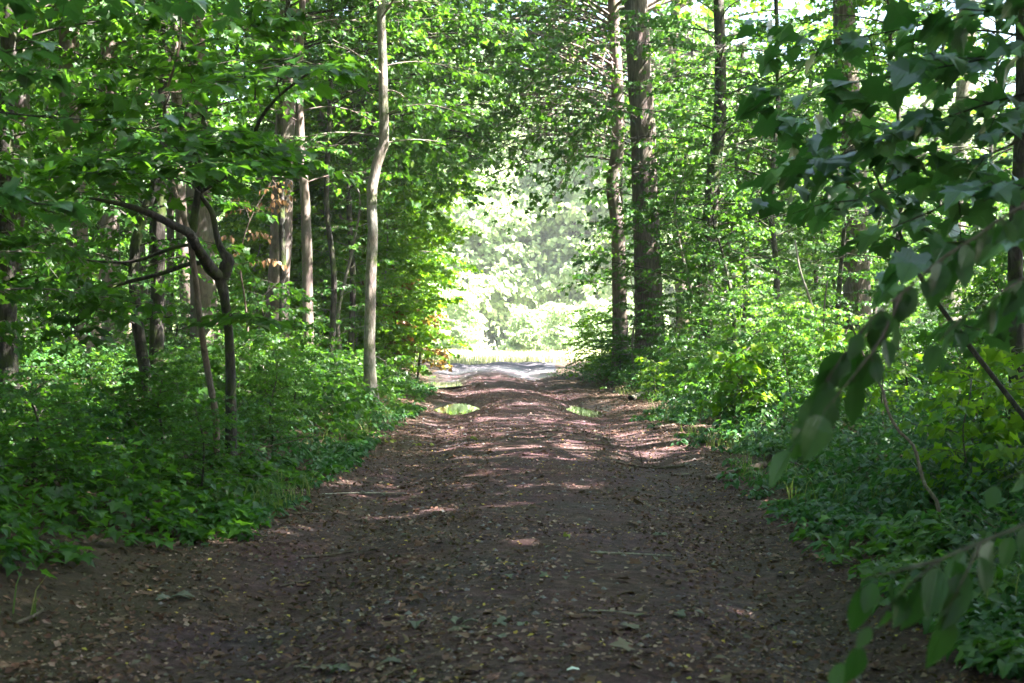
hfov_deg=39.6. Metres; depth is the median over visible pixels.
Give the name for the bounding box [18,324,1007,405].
undergrowth
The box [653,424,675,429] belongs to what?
fallen stick
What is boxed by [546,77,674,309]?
field edge tree
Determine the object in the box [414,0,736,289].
maple tree
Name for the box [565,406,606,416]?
puddle water
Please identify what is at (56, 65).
beech tree
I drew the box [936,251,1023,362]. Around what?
woodland bush
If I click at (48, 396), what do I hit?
bush
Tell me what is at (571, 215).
field edge tree
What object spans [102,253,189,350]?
woodland bush
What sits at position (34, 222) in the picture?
young beech
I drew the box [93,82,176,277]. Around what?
young beech
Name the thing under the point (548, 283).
field edge tree
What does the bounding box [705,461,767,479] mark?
fallen stick
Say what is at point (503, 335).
field edge tree
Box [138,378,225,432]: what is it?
maple seedling
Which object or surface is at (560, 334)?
field bush
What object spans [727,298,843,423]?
leafy bush
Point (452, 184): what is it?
maple tree
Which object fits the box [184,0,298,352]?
beech tree
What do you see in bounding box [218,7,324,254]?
young beech
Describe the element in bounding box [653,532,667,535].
wilted leaves
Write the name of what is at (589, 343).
sunlit maple
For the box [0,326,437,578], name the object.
undergrowth
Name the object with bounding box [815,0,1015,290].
maple tree
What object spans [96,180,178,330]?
young beech
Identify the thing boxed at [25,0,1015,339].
sky
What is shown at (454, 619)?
wilted leaves
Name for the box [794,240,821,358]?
bare stem
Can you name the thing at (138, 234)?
young maple
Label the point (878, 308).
field edge tree
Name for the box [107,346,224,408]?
leafy bush
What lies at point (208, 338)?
leafy bush
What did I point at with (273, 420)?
bush
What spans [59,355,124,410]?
leafy bush
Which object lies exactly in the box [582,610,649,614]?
fallen stick
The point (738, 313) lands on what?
woodland bush
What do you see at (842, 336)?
woodland bush
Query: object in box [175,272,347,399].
woodland bush
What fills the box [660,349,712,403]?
maple seedling
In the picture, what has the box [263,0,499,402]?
maple tree
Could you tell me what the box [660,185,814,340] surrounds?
young maple
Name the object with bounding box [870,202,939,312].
young maple
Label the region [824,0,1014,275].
maple tree
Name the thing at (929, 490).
bare stem
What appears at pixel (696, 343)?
maple seedling
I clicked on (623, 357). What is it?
woodland bush
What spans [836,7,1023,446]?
maple tree
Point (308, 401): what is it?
bush
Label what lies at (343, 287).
young maple
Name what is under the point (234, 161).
young beech
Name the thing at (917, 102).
field edge tree
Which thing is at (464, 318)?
field bush
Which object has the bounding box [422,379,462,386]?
puddle water
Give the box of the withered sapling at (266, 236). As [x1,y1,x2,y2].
[211,181,295,367]
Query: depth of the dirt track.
7.25 m
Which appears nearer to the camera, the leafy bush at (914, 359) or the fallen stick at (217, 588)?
the fallen stick at (217, 588)
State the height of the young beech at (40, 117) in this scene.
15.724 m
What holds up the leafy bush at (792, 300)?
on the forest floor
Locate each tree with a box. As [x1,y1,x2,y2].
[0,0,214,408]
[0,0,241,232]
[0,0,245,338]
[0,0,271,352]
[0,0,367,370]
[14,0,261,275]
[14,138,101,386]
[21,0,249,337]
[33,0,257,342]
[51,0,296,349]
[59,0,99,366]
[123,98,226,332]
[180,0,449,372]
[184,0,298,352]
[215,99,265,304]
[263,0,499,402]
[265,0,413,349]
[277,0,547,360]
[317,0,561,373]
[346,0,579,355]
[365,0,586,355]
[401,7,550,349]
[402,0,780,374]
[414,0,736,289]
[421,134,504,347]
[422,136,572,349]
[455,0,703,217]
[466,0,880,336]
[466,22,609,348]
[486,101,553,349]
[488,118,675,327]
[543,0,762,362]
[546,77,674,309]
[566,2,759,331]
[567,0,840,346]
[571,12,785,286]
[622,0,922,317]
[627,41,842,327]
[663,31,927,327]
[671,80,783,337]
[721,0,1015,360]
[728,51,816,303]
[730,0,1023,419]
[735,164,899,330]
[781,0,987,314]
[787,70,920,317]
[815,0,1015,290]
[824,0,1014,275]
[833,0,871,351]
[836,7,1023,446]
[873,165,969,324]
[875,83,981,324]
[905,77,999,309]
[938,0,984,352]
[966,137,1013,318]
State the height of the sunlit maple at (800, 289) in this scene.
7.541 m
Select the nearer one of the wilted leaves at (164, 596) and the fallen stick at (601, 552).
the wilted leaves at (164, 596)
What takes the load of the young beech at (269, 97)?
on the forest floor
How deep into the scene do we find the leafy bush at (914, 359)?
25.75 m
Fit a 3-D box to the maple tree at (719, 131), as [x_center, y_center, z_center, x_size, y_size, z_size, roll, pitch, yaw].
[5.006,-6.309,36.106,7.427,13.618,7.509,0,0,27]
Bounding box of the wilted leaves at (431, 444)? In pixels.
[384,436,477,445]
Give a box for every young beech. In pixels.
[17,11,98,320]
[17,93,99,336]
[25,82,148,287]
[40,3,252,302]
[80,0,255,345]
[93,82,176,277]
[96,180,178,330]
[119,83,174,274]
[170,0,391,250]
[174,96,247,266]
[211,0,390,306]
[214,0,442,334]
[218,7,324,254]
[219,0,362,274]
[223,0,432,298]
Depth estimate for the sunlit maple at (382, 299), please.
38.41 m
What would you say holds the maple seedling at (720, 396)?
on the forest floor
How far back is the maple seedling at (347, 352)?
24.69 m
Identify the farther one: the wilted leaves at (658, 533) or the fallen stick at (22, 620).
the wilted leaves at (658, 533)
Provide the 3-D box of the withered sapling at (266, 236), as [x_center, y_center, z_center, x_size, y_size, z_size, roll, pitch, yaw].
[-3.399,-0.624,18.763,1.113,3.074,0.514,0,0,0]
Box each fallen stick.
[13,606,57,625]
[207,587,225,594]
[274,510,325,516]
[278,579,313,587]
[293,664,319,670]
[299,550,353,558]
[319,492,407,494]
[531,429,560,432]
[544,435,562,437]
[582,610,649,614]
[590,551,674,556]
[616,448,684,468]
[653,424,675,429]
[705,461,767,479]
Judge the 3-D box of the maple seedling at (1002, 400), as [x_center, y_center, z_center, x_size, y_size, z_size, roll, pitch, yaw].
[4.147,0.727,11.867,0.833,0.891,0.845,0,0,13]
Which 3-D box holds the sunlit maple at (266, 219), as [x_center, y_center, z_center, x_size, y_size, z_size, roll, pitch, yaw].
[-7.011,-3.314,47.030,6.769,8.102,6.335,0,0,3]
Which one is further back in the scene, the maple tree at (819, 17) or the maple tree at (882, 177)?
the maple tree at (882, 177)
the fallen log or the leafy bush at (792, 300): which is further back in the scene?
the fallen log
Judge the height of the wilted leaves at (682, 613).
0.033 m
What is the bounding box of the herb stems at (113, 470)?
[0,354,333,561]
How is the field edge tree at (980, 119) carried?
on the meadow
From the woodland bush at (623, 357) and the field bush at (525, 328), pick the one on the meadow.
the field bush at (525, 328)
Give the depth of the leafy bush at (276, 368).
15.81 m
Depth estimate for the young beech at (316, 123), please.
43.42 m
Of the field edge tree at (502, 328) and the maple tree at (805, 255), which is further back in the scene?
the field edge tree at (502, 328)
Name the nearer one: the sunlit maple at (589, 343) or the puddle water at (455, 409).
the puddle water at (455, 409)
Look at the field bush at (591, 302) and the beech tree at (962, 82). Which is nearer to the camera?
the beech tree at (962, 82)
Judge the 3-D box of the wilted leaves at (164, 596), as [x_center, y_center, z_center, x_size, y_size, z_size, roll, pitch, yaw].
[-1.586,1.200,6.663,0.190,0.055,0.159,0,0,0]
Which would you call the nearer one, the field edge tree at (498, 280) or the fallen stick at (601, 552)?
the fallen stick at (601, 552)
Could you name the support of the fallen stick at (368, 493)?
on the dirt track
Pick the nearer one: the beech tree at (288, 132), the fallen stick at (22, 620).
the fallen stick at (22, 620)
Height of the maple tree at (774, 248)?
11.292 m
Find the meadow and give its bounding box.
[440,340,550,352]
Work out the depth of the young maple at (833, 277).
30.85 m
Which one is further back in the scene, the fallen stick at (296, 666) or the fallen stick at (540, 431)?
the fallen stick at (540, 431)
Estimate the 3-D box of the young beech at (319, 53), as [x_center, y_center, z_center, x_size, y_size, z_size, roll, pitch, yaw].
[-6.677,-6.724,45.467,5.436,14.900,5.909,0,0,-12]
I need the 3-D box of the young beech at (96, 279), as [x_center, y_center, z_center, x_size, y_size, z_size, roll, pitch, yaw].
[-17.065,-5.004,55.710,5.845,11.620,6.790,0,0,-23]
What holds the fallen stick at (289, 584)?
on the dirt track
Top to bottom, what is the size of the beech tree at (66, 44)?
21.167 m
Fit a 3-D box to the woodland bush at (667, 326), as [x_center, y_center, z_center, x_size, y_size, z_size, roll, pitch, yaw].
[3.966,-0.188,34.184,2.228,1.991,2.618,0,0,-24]
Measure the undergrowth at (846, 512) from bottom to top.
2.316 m
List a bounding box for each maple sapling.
[0,11,369,458]
[35,0,331,465]
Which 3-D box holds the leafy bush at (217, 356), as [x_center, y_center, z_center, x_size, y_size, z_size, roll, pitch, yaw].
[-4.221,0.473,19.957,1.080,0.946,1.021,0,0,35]
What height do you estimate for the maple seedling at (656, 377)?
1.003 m
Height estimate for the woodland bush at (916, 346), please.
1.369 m
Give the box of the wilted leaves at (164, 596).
[156,589,193,599]
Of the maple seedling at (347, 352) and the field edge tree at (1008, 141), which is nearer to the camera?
the maple seedling at (347, 352)
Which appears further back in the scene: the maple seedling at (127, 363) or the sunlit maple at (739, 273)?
the sunlit maple at (739, 273)
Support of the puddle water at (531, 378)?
on the dirt track
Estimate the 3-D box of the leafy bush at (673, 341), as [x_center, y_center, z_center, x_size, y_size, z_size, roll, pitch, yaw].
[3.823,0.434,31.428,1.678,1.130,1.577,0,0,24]
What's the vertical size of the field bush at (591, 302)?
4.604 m
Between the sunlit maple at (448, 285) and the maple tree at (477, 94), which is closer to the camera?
the maple tree at (477, 94)
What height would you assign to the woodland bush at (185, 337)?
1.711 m
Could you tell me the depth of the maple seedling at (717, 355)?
18.60 m
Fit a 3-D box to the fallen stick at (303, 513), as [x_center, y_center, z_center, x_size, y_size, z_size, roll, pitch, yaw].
[-1.498,1.195,9.897,0.388,0.038,0.214,0,0,0]
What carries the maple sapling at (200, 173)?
on the forest floor
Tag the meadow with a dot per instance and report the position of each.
(496, 347)
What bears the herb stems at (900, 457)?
on the forest floor
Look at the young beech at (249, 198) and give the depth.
39.22 m
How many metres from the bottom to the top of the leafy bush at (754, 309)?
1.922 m
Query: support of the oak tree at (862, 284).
on the forest floor
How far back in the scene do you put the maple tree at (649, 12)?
47.19 m
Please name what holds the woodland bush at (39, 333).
on the forest floor
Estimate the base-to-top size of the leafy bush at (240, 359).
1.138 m
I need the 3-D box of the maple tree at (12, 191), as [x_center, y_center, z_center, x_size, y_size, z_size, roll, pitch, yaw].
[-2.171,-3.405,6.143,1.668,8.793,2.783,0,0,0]
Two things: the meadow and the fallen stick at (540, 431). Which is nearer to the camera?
the fallen stick at (540, 431)
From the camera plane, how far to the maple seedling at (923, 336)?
11.66 m
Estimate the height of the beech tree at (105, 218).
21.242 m
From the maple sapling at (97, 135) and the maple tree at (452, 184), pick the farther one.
the maple tree at (452, 184)
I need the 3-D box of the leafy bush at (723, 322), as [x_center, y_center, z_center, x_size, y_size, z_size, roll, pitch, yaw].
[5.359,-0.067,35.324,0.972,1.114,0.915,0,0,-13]
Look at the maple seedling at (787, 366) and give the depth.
23.73 m
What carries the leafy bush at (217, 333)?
on the forest floor
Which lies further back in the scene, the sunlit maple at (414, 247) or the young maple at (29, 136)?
the sunlit maple at (414, 247)
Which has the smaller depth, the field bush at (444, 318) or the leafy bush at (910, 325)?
the leafy bush at (910, 325)
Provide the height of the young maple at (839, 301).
6.100 m
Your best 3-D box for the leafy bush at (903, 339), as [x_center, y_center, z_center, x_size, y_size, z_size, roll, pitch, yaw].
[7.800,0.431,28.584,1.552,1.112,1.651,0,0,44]
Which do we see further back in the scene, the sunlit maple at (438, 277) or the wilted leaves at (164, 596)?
the sunlit maple at (438, 277)
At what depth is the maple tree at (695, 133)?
41.05 m
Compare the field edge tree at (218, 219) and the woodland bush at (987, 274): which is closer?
the woodland bush at (987, 274)
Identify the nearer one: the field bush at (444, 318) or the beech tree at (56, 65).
the beech tree at (56, 65)
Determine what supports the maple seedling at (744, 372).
on the forest floor
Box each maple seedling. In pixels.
[0,398,16,457]
[120,351,210,401]
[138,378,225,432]
[185,329,287,407]
[286,378,365,427]
[287,382,370,420]
[305,344,353,383]
[318,381,379,421]
[320,357,356,386]
[334,365,363,386]
[349,349,410,394]
[634,356,679,399]
[637,347,673,390]
[657,330,709,393]
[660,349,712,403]
[687,326,793,420]
[693,342,783,420]
[698,356,748,390]
[716,369,771,418]
[766,334,827,402]
[772,364,803,386]
[796,336,875,421]
[823,328,934,426]
[884,367,1023,502]
[914,324,1023,463]
[923,369,982,415]
[965,345,1023,481]
[965,378,1023,444]
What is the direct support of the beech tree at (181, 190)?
on the forest floor
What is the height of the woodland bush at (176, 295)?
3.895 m
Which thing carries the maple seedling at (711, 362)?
on the forest floor
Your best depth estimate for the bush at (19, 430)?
8.58 m
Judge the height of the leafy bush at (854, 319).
1.580 m
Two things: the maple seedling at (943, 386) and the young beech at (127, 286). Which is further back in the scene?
the young beech at (127, 286)
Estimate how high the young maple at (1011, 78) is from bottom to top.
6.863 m
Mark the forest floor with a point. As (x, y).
(76, 591)
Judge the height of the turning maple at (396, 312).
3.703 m
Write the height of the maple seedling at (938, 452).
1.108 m
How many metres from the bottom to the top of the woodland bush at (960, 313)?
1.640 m
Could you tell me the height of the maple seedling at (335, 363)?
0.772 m
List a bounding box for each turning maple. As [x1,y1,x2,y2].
[356,250,406,354]
[376,279,426,364]
[387,314,452,378]
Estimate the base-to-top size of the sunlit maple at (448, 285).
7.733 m
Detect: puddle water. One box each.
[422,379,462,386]
[432,403,479,414]
[518,376,541,380]
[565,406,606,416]
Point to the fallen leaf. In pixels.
(502, 635)
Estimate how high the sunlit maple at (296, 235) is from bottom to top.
4.582 m
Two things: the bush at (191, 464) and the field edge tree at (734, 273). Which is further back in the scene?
the field edge tree at (734, 273)
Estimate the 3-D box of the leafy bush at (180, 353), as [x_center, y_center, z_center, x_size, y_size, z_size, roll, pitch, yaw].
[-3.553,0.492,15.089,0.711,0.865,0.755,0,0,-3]
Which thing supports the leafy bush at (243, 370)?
on the forest floor
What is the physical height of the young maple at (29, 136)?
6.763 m
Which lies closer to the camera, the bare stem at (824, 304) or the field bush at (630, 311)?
the bare stem at (824, 304)
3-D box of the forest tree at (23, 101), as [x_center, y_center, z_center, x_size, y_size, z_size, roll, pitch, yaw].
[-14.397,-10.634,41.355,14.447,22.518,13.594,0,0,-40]
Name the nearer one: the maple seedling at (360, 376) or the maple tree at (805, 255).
the maple seedling at (360, 376)
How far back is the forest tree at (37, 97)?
48.06 m
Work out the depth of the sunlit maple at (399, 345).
39.89 m
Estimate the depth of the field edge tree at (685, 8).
117.53 m
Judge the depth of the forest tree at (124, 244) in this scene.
55.74 m
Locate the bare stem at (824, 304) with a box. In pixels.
[823,280,827,331]
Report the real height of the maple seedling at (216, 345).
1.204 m
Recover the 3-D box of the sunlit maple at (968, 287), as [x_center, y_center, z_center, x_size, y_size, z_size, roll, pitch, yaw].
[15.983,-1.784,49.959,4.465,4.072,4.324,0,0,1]
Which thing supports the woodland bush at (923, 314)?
on the forest floor
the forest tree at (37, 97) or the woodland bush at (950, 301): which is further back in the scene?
the forest tree at (37, 97)
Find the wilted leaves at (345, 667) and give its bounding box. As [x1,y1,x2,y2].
[326,656,401,674]
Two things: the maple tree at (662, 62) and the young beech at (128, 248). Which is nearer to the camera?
the maple tree at (662, 62)
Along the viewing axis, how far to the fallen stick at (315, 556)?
8.27 m
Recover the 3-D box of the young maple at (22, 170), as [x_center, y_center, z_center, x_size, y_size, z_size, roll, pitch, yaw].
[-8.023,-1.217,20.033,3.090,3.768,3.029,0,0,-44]
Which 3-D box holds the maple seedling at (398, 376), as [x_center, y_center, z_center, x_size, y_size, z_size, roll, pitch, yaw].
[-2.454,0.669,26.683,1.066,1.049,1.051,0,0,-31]
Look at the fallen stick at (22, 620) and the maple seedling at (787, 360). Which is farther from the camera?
the maple seedling at (787, 360)
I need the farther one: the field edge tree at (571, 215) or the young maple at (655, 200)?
the field edge tree at (571, 215)
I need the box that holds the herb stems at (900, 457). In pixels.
[719,365,1023,677]
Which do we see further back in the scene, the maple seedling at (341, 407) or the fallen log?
the fallen log
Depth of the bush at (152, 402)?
11.70 m
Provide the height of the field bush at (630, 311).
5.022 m
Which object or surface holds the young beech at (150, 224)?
on the forest floor
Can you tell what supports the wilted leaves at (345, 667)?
on the dirt track
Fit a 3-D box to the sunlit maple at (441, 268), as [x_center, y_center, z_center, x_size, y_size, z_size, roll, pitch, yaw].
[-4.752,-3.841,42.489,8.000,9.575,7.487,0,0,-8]
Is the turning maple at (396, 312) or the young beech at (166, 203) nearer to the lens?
the turning maple at (396, 312)
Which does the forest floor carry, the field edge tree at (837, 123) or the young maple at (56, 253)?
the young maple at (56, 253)
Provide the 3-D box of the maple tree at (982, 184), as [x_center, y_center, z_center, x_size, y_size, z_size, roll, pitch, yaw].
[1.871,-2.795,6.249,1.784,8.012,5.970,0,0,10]
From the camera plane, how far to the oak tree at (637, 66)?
37.66 m
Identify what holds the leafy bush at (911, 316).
on the forest floor
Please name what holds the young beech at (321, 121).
on the forest floor
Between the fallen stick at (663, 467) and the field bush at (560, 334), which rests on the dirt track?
the fallen stick at (663, 467)
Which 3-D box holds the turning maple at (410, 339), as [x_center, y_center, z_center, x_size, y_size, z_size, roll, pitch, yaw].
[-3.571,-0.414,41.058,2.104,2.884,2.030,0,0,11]
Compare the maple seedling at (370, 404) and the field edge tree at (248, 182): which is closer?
the maple seedling at (370, 404)
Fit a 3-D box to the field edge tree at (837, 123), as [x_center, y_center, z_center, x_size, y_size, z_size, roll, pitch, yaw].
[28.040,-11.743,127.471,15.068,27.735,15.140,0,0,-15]
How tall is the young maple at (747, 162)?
7.777 m
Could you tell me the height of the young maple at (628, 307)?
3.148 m
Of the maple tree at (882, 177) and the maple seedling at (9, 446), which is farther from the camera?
the maple tree at (882, 177)
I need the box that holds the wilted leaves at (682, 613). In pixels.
[673,609,703,617]
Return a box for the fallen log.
[628,386,680,400]
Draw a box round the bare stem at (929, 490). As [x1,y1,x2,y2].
[849,320,940,517]
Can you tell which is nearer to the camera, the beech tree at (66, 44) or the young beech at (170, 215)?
the beech tree at (66, 44)
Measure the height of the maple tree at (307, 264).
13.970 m
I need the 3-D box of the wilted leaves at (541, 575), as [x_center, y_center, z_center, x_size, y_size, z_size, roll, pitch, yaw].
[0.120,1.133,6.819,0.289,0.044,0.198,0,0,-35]
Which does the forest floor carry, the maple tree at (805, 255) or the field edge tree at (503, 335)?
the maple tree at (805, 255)
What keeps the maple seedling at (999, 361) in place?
on the forest floor
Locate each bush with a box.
[0,369,141,492]
[0,377,124,464]
[1,380,44,454]
[17,304,52,346]
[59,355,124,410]
[80,359,237,449]
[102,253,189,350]
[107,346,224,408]
[123,296,234,359]
[136,393,264,502]
[142,348,206,422]
[173,285,180,340]
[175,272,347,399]
[185,336,243,364]
[188,343,241,391]
[193,341,296,393]
[205,322,256,355]
[212,329,313,416]
[221,344,294,400]
[236,332,323,429]
[237,327,310,382]
[238,399,326,447]
[254,353,340,420]
[266,329,331,392]
[416,281,450,345]
[438,288,492,352]
[494,303,552,353]
[538,301,591,352]
[569,295,630,349]
[588,332,640,377]
[623,291,728,369]
[627,291,669,336]
[648,337,705,378]
[686,291,797,367]
[687,327,788,410]
[707,316,740,346]
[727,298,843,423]
[736,299,815,376]
[748,320,815,402]
[754,287,846,388]
[768,204,1023,682]
[776,308,902,415]
[793,326,869,369]
[860,322,958,415]
[877,336,922,370]
[879,350,917,386]
[881,277,939,327]
[884,304,924,340]
[894,306,1000,387]
[902,321,951,361]
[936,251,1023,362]
[940,225,1023,330]
[964,253,1023,414]
[964,360,1007,380]
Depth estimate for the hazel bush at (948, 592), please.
2.58 m
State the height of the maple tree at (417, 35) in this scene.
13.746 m
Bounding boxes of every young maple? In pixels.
[0,2,88,304]
[0,16,175,365]
[14,147,91,316]
[18,0,321,409]
[18,94,151,359]
[288,159,413,356]
[591,260,666,369]
[626,160,737,357]
[660,68,805,340]
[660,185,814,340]
[758,95,919,350]
[765,181,882,315]
[795,112,936,328]
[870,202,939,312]
[931,57,1015,316]
[977,108,1007,333]
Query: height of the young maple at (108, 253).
5.338 m
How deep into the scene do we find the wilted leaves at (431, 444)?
16.39 m
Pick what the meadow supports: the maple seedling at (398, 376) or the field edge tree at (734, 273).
the field edge tree at (734, 273)
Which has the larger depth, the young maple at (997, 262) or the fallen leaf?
the young maple at (997, 262)
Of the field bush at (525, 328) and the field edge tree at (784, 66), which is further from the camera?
the field edge tree at (784, 66)
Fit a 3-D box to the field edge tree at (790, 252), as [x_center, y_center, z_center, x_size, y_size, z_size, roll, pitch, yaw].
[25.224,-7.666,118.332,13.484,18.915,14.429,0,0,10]
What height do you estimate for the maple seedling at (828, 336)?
1.364 m
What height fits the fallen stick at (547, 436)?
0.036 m
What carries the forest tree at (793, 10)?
on the forest floor
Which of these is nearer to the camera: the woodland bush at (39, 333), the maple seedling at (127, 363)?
the maple seedling at (127, 363)
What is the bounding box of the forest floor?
[0,351,1018,675]
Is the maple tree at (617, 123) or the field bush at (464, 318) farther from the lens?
the field bush at (464, 318)
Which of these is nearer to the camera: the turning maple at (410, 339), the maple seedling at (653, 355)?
the maple seedling at (653, 355)
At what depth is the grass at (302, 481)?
11.34 m
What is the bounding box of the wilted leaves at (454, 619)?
[408,615,528,628]
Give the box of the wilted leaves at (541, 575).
[505,570,569,578]
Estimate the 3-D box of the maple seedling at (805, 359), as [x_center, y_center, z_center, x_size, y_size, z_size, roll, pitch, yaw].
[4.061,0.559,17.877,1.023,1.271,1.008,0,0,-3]
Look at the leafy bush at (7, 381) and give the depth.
10.26 m
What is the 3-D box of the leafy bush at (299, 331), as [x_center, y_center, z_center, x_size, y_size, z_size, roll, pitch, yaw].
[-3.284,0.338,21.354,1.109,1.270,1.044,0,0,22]
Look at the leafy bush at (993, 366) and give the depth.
18.36 m
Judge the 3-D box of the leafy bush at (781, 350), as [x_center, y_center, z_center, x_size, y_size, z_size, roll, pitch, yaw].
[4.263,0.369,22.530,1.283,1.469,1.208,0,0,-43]
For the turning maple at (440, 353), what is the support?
on the forest floor
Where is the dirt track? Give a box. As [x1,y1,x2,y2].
[0,360,1023,682]
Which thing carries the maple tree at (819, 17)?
on the forest floor
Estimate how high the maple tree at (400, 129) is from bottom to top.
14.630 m
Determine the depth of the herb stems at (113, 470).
9.27 m
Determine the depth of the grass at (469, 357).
58.55 m
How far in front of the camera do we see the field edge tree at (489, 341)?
130.47 m
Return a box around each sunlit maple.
[166,202,344,351]
[214,115,358,315]
[227,158,439,375]
[233,46,483,362]
[307,62,486,364]
[314,141,459,367]
[316,254,412,369]
[365,182,468,361]
[562,307,634,377]
[668,204,771,338]
[758,177,885,330]
[910,256,1006,326]
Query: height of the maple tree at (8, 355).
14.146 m
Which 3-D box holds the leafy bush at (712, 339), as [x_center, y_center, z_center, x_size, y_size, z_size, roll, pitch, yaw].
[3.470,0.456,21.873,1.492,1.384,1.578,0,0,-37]
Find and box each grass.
[12,367,1023,621]
[415,347,600,364]
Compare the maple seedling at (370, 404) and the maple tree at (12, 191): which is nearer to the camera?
the maple tree at (12, 191)
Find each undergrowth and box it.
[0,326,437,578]
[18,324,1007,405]
[552,312,1023,680]
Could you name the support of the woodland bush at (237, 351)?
on the forest floor
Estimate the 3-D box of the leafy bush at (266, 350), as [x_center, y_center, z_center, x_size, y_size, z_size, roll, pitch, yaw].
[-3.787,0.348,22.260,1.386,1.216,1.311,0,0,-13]

